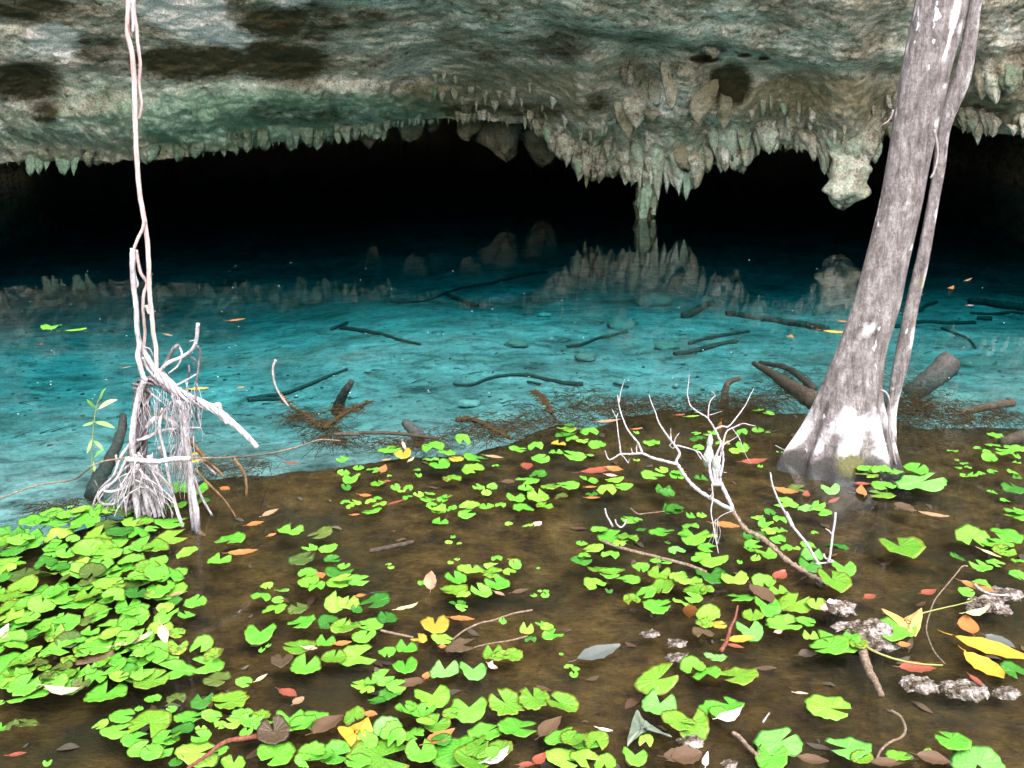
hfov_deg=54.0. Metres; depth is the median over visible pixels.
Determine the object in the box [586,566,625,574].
lily pad
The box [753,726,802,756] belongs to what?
lily pad
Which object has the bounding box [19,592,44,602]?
lily pad
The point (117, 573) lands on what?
lily pad
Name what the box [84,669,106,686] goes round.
lily pad
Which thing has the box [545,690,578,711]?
lily pad
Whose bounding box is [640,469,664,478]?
lily pad
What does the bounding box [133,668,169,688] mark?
lily pad
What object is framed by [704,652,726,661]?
lily pad
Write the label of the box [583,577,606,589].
lily pad
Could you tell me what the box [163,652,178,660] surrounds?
lily pad
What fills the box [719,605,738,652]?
red twig
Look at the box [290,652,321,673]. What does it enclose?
lily pad
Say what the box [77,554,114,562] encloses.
lily pad
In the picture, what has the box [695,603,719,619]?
lily pad
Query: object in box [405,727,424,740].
lily pad
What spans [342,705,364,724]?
lily pad
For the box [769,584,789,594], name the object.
lily pad
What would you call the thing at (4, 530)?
lily pad
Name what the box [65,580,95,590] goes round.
lily pad
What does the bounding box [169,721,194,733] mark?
lily pad
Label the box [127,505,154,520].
lily pad
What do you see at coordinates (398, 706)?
lily pad
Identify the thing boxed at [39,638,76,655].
lily pad
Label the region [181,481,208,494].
lily pad
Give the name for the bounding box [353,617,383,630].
lily pad
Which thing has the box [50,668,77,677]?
lily pad
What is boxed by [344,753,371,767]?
lily pad
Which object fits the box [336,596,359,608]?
lily pad
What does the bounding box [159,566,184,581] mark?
lily pad
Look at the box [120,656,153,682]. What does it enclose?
lily pad
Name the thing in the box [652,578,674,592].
lily pad
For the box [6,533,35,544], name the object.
lily pad
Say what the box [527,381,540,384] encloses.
sunken log
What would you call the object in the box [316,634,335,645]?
lily pad
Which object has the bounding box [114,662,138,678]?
lily pad
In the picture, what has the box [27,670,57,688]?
lily pad
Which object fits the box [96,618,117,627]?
lily pad
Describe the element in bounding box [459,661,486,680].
lily pad
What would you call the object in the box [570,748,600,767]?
lily pad
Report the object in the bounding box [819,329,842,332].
fallen leaf
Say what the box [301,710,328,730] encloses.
lily pad
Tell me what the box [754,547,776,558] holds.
lily pad
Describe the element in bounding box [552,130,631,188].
stalactite curtain
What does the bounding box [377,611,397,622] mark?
lily pad
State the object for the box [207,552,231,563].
lily pad
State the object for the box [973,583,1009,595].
pale twig
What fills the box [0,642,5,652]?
lily pad
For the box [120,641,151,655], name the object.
lily pad
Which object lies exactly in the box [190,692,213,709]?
lily pad
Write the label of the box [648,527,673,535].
lily pad
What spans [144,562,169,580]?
lily pad
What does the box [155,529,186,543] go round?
lily pad
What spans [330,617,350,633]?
lily pad
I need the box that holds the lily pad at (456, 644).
[444,637,475,651]
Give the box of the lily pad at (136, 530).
[128,526,149,537]
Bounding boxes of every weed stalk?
[276,397,324,429]
[318,400,375,430]
[455,415,516,440]
[528,390,557,414]
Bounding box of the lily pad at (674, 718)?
[661,709,696,730]
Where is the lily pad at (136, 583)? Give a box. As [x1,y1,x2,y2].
[116,578,142,589]
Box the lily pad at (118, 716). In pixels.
[109,708,134,722]
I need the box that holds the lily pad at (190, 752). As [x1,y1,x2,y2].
[174,740,219,767]
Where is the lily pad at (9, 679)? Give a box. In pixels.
[0,673,20,688]
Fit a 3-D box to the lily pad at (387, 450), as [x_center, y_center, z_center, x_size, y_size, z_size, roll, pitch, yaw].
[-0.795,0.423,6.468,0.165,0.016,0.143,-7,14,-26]
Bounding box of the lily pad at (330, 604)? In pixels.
[324,591,348,612]
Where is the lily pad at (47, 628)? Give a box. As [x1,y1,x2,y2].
[21,625,50,641]
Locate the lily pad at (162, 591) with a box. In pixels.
[146,581,174,597]
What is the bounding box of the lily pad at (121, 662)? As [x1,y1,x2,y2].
[97,657,127,675]
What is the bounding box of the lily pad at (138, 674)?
[130,666,154,680]
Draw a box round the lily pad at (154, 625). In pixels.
[146,621,173,633]
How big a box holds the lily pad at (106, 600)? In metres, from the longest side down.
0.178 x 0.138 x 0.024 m
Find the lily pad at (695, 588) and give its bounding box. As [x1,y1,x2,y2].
[683,582,707,594]
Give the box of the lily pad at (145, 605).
[119,603,149,614]
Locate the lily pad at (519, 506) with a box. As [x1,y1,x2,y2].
[512,503,533,510]
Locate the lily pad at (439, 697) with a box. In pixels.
[414,684,449,707]
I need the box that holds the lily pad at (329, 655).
[321,649,346,661]
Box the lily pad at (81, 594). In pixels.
[73,587,102,601]
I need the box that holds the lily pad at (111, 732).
[99,722,132,738]
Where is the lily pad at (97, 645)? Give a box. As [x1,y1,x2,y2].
[76,638,112,654]
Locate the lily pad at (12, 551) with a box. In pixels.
[0,539,28,556]
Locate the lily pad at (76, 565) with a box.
[59,562,85,577]
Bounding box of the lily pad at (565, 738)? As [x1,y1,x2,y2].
[560,729,587,744]
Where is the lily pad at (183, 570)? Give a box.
[170,567,187,576]
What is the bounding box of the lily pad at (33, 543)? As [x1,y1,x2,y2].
[18,536,47,550]
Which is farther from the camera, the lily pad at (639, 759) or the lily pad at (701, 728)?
the lily pad at (701, 728)
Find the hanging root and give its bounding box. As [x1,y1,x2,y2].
[92,0,258,535]
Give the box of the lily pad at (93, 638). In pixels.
[85,634,120,648]
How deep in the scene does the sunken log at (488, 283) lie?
17.48 m
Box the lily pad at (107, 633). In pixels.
[98,626,127,639]
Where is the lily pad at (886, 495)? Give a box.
[867,490,896,498]
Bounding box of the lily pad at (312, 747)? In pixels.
[297,740,326,759]
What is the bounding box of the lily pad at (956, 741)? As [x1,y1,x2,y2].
[934,731,971,749]
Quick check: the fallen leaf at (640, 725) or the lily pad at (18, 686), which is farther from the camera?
the lily pad at (18, 686)
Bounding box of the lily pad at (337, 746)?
[320,739,350,763]
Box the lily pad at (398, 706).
[395,700,416,711]
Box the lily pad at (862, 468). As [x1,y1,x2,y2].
[856,465,883,472]
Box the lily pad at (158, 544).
[141,538,168,551]
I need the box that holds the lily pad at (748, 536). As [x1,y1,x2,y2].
[742,530,766,539]
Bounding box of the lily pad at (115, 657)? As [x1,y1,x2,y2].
[107,652,138,666]
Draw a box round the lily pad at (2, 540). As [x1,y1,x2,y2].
[0,533,21,548]
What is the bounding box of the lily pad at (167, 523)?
[153,517,186,528]
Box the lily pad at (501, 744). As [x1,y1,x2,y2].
[488,739,512,753]
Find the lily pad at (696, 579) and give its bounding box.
[685,576,702,584]
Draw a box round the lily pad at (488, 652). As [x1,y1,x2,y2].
[482,644,502,658]
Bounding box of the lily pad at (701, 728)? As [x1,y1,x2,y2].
[672,708,709,740]
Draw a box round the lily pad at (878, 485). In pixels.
[871,480,896,489]
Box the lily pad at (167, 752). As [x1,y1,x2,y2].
[157,744,173,758]
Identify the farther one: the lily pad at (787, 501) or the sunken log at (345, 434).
the sunken log at (345, 434)
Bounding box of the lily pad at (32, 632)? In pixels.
[9,628,40,640]
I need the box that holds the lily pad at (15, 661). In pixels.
[5,655,35,666]
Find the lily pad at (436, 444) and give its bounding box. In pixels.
[421,440,444,451]
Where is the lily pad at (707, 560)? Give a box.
[695,551,728,567]
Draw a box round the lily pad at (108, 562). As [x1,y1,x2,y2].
[90,556,114,568]
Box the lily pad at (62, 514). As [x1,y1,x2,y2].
[56,509,81,518]
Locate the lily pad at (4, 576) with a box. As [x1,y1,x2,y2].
[0,572,12,581]
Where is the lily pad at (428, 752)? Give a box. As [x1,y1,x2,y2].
[404,738,437,762]
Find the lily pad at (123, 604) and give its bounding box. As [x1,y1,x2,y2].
[115,597,140,613]
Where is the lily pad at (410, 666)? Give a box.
[392,656,416,673]
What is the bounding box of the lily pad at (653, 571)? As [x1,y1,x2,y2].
[647,565,670,578]
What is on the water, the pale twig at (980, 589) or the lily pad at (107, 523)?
the lily pad at (107, 523)
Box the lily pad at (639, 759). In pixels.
[622,746,647,766]
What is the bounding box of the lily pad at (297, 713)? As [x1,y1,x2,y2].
[276,709,304,730]
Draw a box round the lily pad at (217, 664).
[192,656,224,673]
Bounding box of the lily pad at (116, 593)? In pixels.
[101,587,126,600]
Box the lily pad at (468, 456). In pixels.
[463,452,487,461]
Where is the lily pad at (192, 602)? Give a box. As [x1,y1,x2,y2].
[183,594,206,607]
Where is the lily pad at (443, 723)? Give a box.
[422,713,450,732]
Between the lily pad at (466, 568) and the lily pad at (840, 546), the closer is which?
the lily pad at (466, 568)
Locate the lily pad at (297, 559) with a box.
[288,550,314,564]
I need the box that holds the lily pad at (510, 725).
[497,717,537,736]
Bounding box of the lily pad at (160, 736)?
[152,729,179,744]
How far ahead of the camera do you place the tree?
5.99 m
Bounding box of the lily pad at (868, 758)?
[850,749,873,763]
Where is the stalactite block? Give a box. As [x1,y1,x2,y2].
[698,128,755,170]
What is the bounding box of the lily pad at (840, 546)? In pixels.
[821,543,848,549]
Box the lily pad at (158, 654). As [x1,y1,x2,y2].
[146,647,168,663]
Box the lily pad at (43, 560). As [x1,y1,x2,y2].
[33,555,57,569]
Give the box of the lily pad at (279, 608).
[262,603,286,612]
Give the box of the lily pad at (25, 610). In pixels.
[6,608,45,622]
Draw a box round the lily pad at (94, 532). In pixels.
[83,524,113,538]
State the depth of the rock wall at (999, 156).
24.09 m
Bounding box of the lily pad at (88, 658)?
[75,649,114,670]
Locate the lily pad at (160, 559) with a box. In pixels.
[148,555,168,564]
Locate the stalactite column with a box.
[630,141,664,222]
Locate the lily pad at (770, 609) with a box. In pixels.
[754,596,781,616]
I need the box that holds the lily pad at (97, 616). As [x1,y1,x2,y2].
[88,608,112,623]
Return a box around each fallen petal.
[301,646,316,649]
[479,754,507,763]
[492,746,508,759]
[533,521,541,525]
[594,726,612,731]
[657,748,694,762]
[685,742,702,747]
[702,752,708,767]
[714,706,742,721]
[821,604,827,611]
[827,598,836,604]
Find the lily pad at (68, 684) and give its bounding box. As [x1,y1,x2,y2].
[63,678,82,694]
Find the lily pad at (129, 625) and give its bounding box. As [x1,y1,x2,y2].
[115,618,138,631]
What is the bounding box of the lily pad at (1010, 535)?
[990,527,1023,543]
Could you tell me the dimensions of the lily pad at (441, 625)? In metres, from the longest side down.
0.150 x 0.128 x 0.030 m
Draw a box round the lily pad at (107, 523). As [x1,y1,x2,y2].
[95,519,122,528]
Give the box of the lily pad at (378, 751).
[347,738,409,767]
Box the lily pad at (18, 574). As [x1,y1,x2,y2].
[8,567,40,581]
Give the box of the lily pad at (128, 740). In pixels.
[120,731,148,746]
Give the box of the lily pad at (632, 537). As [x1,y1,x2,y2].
[618,534,638,541]
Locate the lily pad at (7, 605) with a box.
[0,600,26,613]
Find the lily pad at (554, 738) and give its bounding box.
[544,727,576,744]
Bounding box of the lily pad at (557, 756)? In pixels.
[545,747,577,767]
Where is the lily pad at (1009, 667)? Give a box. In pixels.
[1000,660,1023,678]
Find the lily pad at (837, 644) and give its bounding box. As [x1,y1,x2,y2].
[809,635,848,654]
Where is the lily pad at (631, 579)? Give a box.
[615,574,639,583]
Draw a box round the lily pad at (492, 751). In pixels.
[476,745,499,761]
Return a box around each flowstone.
[613,60,677,137]
[689,46,732,129]
[972,64,1023,103]
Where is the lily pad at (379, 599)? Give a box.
[359,592,390,607]
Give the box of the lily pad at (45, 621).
[32,616,63,632]
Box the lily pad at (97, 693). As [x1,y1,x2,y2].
[83,680,127,701]
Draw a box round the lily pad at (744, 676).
[721,666,758,685]
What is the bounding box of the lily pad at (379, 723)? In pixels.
[373,715,402,735]
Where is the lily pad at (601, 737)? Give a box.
[583,730,608,749]
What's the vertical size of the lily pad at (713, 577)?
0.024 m
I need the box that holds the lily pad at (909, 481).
[893,472,946,491]
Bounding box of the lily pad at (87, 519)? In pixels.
[68,512,100,530]
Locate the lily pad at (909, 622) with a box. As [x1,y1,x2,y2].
[881,608,922,636]
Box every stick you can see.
[380,629,412,637]
[451,609,532,640]
[474,635,527,646]
[601,539,706,572]
[630,508,666,514]
[731,731,760,756]
[857,648,883,697]
[876,709,906,757]
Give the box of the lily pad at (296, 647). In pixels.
[283,639,315,654]
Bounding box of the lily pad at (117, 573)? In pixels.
[90,564,122,576]
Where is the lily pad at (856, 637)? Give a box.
[817,628,861,652]
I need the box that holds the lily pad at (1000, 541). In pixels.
[981,538,1013,547]
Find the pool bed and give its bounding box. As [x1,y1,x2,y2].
[0,196,1023,767]
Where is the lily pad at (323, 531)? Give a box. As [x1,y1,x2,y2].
[307,526,332,538]
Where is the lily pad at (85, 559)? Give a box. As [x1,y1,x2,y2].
[69,556,100,572]
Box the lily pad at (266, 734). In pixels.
[256,714,289,743]
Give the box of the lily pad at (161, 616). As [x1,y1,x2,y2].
[153,608,178,624]
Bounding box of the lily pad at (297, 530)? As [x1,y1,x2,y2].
[277,524,303,534]
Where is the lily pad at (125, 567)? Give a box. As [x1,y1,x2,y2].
[108,562,135,573]
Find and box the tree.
[775,0,981,486]
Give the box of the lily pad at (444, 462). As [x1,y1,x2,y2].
[429,458,449,468]
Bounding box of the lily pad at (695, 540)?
[681,528,709,545]
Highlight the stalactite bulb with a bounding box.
[819,133,882,210]
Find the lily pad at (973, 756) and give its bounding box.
[949,745,1004,767]
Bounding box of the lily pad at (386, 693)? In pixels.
[378,687,401,699]
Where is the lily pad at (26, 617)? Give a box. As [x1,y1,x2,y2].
[14,611,40,623]
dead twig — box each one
[271,359,288,406]
[604,508,613,526]
[615,519,626,527]
[770,472,836,564]
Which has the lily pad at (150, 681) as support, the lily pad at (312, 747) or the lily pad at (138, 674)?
the lily pad at (138, 674)
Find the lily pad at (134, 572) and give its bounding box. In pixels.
[127,567,158,585]
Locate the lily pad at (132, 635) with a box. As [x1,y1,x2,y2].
[113,630,139,649]
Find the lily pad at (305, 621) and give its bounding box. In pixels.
[287,614,315,627]
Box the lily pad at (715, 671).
[691,665,721,679]
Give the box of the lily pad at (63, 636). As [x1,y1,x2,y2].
[54,630,80,647]
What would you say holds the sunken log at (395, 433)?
in the water
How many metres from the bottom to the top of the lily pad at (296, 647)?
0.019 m
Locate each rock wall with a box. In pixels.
[0,161,111,249]
[882,126,1023,241]
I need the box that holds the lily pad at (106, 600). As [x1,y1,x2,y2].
[94,584,118,603]
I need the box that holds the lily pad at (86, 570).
[79,562,106,577]
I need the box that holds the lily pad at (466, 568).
[457,564,484,572]
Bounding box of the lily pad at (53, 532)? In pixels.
[43,527,73,542]
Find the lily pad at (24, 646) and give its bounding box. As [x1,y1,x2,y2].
[2,641,28,649]
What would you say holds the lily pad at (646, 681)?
on the water
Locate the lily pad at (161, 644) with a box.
[144,640,169,651]
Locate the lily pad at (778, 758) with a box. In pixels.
[755,744,787,767]
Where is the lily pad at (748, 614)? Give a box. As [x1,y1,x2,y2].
[742,608,764,620]
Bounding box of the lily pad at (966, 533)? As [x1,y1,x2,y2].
[955,524,990,545]
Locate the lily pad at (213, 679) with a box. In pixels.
[202,671,230,686]
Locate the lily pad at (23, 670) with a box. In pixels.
[0,666,30,688]
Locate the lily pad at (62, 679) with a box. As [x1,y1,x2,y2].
[43,672,68,689]
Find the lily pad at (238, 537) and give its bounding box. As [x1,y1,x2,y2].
[214,531,245,543]
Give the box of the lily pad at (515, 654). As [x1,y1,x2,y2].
[504,647,522,660]
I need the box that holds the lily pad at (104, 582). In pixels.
[92,576,123,588]
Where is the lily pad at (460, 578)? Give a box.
[445,570,466,583]
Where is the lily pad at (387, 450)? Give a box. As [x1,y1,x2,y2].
[376,445,401,452]
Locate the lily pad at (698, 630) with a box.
[691,625,713,637]
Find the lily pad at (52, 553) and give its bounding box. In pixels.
[41,548,57,557]
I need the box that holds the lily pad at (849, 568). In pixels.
[831,561,856,576]
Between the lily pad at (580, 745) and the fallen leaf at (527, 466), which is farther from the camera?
the fallen leaf at (527, 466)
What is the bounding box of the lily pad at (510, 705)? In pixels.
[488,687,524,715]
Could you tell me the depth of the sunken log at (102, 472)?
6.78 m
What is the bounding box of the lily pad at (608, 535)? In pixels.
[597,529,628,541]
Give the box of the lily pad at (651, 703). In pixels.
[641,689,676,714]
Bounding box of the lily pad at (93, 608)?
[83,602,108,616]
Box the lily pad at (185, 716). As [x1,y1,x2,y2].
[173,710,203,722]
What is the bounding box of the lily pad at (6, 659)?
[0,651,24,672]
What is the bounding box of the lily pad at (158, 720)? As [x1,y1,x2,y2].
[128,709,171,737]
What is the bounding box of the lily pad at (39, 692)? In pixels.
[6,686,49,702]
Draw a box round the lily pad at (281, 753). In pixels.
[257,741,295,765]
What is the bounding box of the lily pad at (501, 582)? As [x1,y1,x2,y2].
[484,573,509,589]
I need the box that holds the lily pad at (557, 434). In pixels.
[554,431,576,436]
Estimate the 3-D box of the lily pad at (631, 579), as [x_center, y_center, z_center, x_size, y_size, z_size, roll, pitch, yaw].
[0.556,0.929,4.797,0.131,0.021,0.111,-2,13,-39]
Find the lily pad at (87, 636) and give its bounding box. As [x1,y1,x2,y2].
[65,629,92,642]
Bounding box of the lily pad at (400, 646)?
[395,639,417,651]
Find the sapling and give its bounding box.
[83,388,116,473]
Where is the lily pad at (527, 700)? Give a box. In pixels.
[518,687,549,710]
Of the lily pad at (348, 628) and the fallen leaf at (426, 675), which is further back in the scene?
the lily pad at (348, 628)
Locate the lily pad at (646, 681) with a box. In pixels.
[633,662,678,694]
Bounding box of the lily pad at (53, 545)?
[42,542,68,551]
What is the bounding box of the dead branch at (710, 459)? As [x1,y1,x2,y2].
[605,379,828,586]
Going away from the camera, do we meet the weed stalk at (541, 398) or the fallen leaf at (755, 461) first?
the fallen leaf at (755, 461)
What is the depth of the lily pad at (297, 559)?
5.00 m
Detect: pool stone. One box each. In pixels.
[457,399,480,406]
[504,338,528,347]
[537,312,551,316]
[574,352,596,361]
[607,319,635,329]
[635,294,672,306]
[654,340,679,350]
[957,356,997,368]
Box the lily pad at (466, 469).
[461,463,484,474]
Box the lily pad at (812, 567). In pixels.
[798,557,821,572]
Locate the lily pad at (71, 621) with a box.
[51,613,80,630]
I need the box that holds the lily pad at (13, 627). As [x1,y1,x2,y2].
[0,622,27,630]
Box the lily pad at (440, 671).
[429,660,459,677]
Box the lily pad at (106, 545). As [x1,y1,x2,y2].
[90,537,114,556]
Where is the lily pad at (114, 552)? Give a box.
[90,547,123,559]
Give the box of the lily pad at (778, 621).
[765,613,801,629]
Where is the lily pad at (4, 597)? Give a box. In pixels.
[0,590,30,602]
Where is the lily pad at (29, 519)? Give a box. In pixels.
[18,514,49,525]
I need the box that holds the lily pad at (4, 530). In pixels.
[0,525,25,535]
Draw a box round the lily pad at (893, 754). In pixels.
[885,749,911,760]
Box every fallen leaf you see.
[0,623,8,639]
[4,752,26,755]
[37,684,81,694]
[61,328,86,330]
[105,632,152,647]
[157,622,168,641]
[168,591,186,595]
[219,486,229,489]
[228,549,260,554]
[243,521,263,525]
[254,674,266,681]
[260,508,279,516]
[275,687,296,695]
[292,697,303,704]
[305,713,345,735]
[316,571,325,577]
[329,640,351,645]
[361,710,376,716]
[378,464,386,473]
[394,605,409,609]
[398,677,426,686]
[402,602,417,608]
[421,728,454,744]
[422,672,429,679]
[424,571,436,591]
[449,615,473,620]
[481,454,502,457]
[486,662,497,668]
[498,479,515,482]
[511,589,527,592]
[515,761,533,766]
[520,462,532,469]
[532,752,545,764]
[535,716,561,739]
[568,644,619,661]
[572,466,618,472]
[596,419,619,422]
[604,466,624,470]
[627,710,671,746]
[666,746,701,763]
[683,603,696,617]
[706,521,739,527]
[717,419,721,432]
[727,643,743,647]
[729,635,755,641]
[740,458,768,463]
[748,581,774,602]
[768,485,798,493]
[772,570,786,579]
[790,753,828,763]
[798,649,817,656]
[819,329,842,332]
[827,497,839,503]
[849,482,870,484]
[856,484,866,495]
[864,594,875,598]
[870,757,905,766]
[893,500,914,512]
[894,661,937,672]
[896,641,910,646]
[907,637,912,651]
[910,749,951,764]
[911,509,948,516]
[918,589,936,594]
[939,630,1023,658]
[955,578,998,593]
[957,615,978,634]
[958,645,1004,677]
[959,606,988,615]
[967,672,982,684]
[975,546,1000,556]
[980,632,1015,648]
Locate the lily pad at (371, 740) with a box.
[356,729,378,747]
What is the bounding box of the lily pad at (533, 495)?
[527,488,549,501]
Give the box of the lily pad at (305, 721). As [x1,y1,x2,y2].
[289,714,315,729]
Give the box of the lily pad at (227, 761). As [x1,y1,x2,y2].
[221,754,245,767]
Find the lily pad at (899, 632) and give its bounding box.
[880,615,916,641]
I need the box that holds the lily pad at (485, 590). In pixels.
[470,582,491,596]
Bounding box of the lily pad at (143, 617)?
[116,606,149,626]
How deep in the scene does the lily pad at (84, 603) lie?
4.55 m
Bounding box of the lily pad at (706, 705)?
[696,700,720,716]
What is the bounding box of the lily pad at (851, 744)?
[825,736,871,759]
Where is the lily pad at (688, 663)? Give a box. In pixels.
[679,655,705,672]
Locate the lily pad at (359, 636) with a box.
[351,628,375,642]
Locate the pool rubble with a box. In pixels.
[0,307,1023,448]
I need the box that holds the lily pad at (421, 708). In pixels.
[417,702,435,716]
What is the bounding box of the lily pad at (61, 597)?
[51,590,75,604]
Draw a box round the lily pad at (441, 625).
[420,615,448,633]
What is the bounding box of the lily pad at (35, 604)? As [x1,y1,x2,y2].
[26,594,56,612]
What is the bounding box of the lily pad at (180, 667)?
[157,658,196,679]
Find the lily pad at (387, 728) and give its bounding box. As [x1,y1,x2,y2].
[379,720,401,740]
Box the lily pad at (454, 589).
[439,584,467,595]
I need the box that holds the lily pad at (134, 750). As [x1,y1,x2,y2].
[127,740,153,756]
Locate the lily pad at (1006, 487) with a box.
[1000,482,1023,493]
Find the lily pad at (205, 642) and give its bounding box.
[189,634,213,651]
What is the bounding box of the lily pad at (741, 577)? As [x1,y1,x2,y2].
[720,570,748,583]
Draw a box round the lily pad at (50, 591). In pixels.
[41,584,63,598]
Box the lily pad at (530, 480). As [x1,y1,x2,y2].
[515,477,539,484]
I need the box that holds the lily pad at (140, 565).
[135,559,160,571]
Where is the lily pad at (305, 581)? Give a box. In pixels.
[297,575,318,587]
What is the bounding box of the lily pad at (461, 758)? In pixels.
[453,743,490,767]
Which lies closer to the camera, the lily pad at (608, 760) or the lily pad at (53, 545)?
the lily pad at (608, 760)
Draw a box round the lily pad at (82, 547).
[71,538,103,555]
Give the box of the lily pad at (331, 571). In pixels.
[324,564,353,576]
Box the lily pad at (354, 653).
[338,644,375,666]
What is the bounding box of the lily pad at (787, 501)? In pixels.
[775,496,798,507]
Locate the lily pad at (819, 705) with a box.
[804,694,851,720]
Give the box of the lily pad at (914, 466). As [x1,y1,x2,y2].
[903,462,928,474]
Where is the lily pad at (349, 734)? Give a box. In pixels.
[337,717,372,746]
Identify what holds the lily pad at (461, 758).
on the lily pad at (444, 758)
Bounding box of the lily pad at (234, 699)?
[210,690,249,709]
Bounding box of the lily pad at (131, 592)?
[124,587,146,597]
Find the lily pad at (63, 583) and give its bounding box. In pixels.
[33,580,68,592]
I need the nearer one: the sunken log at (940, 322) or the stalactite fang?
the sunken log at (940, 322)
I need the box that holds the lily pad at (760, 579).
[751,573,775,586]
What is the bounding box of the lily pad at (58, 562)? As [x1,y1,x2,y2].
[45,560,73,569]
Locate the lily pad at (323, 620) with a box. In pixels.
[317,614,338,628]
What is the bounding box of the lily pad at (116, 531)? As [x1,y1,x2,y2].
[105,526,133,535]
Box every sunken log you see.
[84,413,127,501]
[247,368,347,400]
[248,397,282,401]
[330,321,348,329]
[331,379,354,415]
[333,432,360,436]
[339,325,420,344]
[359,431,438,440]
[369,539,414,553]
[390,271,547,302]
[401,419,425,442]
[445,293,478,306]
[453,373,582,385]
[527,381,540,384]
[535,389,557,421]
[566,330,627,347]
[613,382,628,387]
[673,339,738,355]
[680,300,716,318]
[688,329,750,344]
[719,377,740,408]
[725,311,829,330]
[751,361,817,409]
[758,360,817,390]
[894,320,975,327]
[902,351,960,399]
[918,301,937,311]
[940,327,976,348]
[957,399,1015,416]
[967,297,1023,310]
[970,311,1023,314]
[977,316,991,319]
[997,429,1023,444]
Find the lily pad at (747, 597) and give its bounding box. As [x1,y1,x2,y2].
[726,594,753,600]
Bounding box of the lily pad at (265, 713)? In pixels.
[249,708,271,719]
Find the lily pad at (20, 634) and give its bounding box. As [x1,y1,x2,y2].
[0,629,28,643]
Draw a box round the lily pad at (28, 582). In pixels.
[5,573,38,593]
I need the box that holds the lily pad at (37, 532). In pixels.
[24,528,42,537]
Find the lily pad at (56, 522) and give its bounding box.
[34,518,69,526]
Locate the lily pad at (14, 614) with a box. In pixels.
[0,606,24,622]
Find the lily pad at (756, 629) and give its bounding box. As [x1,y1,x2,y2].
[735,620,763,641]
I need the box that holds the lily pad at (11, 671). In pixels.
[2,664,37,675]
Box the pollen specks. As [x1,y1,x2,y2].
[37,262,991,392]
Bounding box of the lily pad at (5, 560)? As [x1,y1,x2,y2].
[0,555,21,564]
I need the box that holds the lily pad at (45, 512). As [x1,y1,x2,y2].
[39,507,64,517]
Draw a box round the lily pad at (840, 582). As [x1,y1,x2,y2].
[817,568,852,592]
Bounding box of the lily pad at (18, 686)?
[6,672,41,695]
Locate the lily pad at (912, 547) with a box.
[878,536,925,558]
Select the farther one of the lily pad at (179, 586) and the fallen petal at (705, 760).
the lily pad at (179, 586)
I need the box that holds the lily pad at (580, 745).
[571,732,598,749]
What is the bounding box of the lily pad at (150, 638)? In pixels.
[123,628,154,648]
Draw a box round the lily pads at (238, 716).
[0,324,1023,767]
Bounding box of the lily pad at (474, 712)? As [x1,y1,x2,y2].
[451,696,486,722]
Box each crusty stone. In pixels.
[639,628,659,637]
[664,652,688,662]
[667,638,687,647]
[676,734,703,748]
[719,759,738,767]
[823,599,856,617]
[830,618,893,641]
[868,639,903,652]
[899,673,939,694]
[939,679,989,702]
[965,594,1012,616]
[990,585,1023,602]
[991,685,1021,699]
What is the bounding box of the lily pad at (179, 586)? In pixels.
[153,579,187,600]
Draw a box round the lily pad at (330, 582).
[325,576,349,587]
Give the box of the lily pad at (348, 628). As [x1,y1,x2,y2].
[337,621,360,632]
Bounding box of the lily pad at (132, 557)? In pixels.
[117,553,145,564]
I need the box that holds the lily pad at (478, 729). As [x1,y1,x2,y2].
[467,722,501,739]
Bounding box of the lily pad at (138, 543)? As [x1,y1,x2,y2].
[128,535,153,551]
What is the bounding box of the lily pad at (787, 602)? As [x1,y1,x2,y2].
[777,592,811,612]
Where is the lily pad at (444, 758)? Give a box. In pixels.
[432,735,486,767]
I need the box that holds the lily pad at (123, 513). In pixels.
[110,509,133,517]
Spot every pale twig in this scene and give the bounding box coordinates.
[866,646,942,665]
[922,601,972,613]
[926,565,967,663]
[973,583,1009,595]
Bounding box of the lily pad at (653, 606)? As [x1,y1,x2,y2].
[641,599,670,613]
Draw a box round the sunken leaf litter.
[19,415,1023,767]
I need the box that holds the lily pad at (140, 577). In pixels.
[130,575,164,580]
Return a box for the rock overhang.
[0,0,1023,187]
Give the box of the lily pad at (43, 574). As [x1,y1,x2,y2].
[35,571,60,576]
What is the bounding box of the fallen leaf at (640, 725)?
[627,710,671,746]
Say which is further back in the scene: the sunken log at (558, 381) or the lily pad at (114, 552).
the sunken log at (558, 381)
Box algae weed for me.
[0,349,1023,529]
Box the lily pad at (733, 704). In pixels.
[717,696,744,710]
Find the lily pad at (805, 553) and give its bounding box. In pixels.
[800,547,823,560]
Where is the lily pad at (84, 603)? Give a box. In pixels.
[59,593,95,608]
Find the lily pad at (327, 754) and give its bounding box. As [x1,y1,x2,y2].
[309,749,334,760]
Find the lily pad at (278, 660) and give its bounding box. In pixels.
[270,653,293,667]
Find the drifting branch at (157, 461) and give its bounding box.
[0,439,339,498]
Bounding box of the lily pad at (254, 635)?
[244,623,276,644]
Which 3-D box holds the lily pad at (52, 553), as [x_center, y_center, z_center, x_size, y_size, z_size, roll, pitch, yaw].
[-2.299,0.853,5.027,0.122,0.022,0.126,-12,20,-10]
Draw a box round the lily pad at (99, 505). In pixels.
[82,503,108,515]
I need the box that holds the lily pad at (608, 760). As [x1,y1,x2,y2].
[593,753,615,767]
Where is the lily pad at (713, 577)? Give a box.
[695,567,725,583]
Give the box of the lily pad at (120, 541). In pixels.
[99,534,130,547]
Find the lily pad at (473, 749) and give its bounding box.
[465,734,488,756]
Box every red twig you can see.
[187,733,256,767]
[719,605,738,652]

